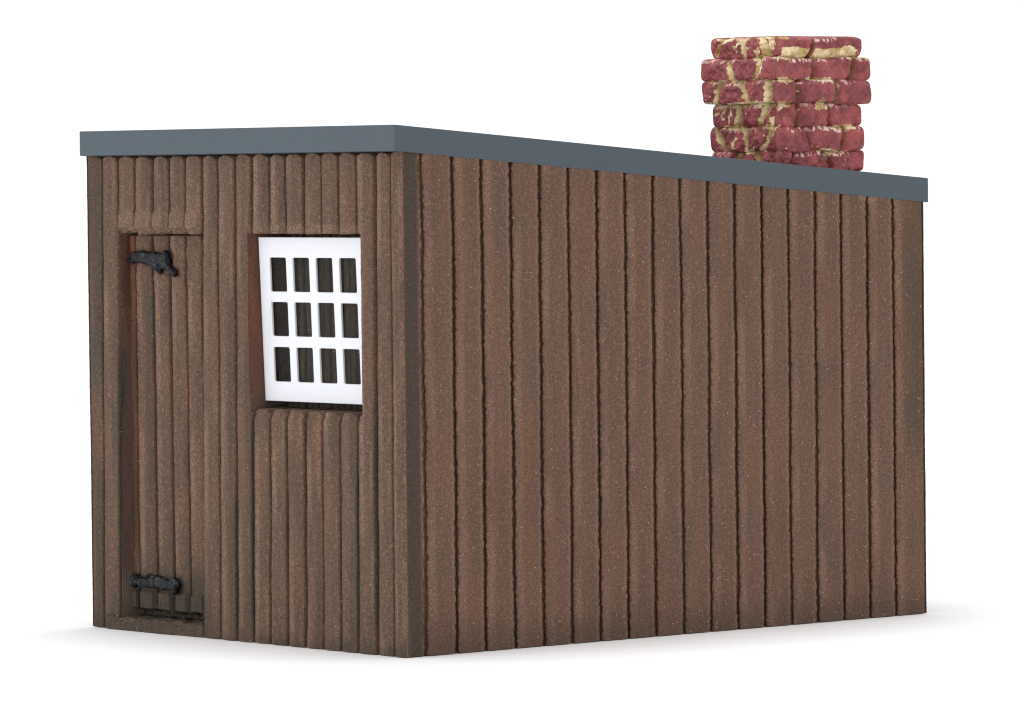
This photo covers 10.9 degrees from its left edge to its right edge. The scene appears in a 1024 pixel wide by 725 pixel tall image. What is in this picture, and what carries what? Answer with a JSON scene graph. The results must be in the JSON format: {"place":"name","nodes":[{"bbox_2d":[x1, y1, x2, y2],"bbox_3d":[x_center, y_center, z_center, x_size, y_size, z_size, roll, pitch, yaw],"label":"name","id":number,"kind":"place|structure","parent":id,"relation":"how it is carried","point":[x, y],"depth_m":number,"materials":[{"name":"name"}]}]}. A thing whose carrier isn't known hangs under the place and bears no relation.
{"place":"outdoors","nodes":[
{"label":"outdoors","id":0,"kind":"place"},
{"bbox_2d":[0,175,1023,724],"bbox_3d":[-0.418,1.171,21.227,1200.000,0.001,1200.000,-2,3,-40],"label":"floor","id":1,"kind":"structure","parent":0,"point":[954,655],"depth_m":22.30,"materials":[{"name":"white paper"}]},
{"bbox_2d":[80,36,927,657],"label":"shed","id":2,"kind":"structure","parent":1,"relation":"on","point":[400,390],"depth_m":22.05,"materials":[{"name":"brown wood"}]},
{"bbox_2d":[127,235,204,619],"bbox_3d":[-1.413,0.271,22.482,0.134,1.612,0.578,-2,3,-40],"label":"door","id":3,"kind":"structure","parent":2,"relation":"in","point":[167,330],"depth_m":22.49,"materials":[{"name":"brown paint"}]},
{"bbox_2d":[258,237,361,404],"bbox_3d":[-0.784,-0.172,21.705,0.016,0.671,0.731,-5,5,-40],"label":"window","id":4,"kind":"structure","parent":2,"relation":"in","point":[311,286],"depth_m":21.72,"materials":[{"name":"white paint"}]},
{"bbox_2d":[0,0,1023,187],"label":"sky","id":5,"kind":"structure","parent":0,"point":[946,80],"materials":[{"name":"white"}]}
]}

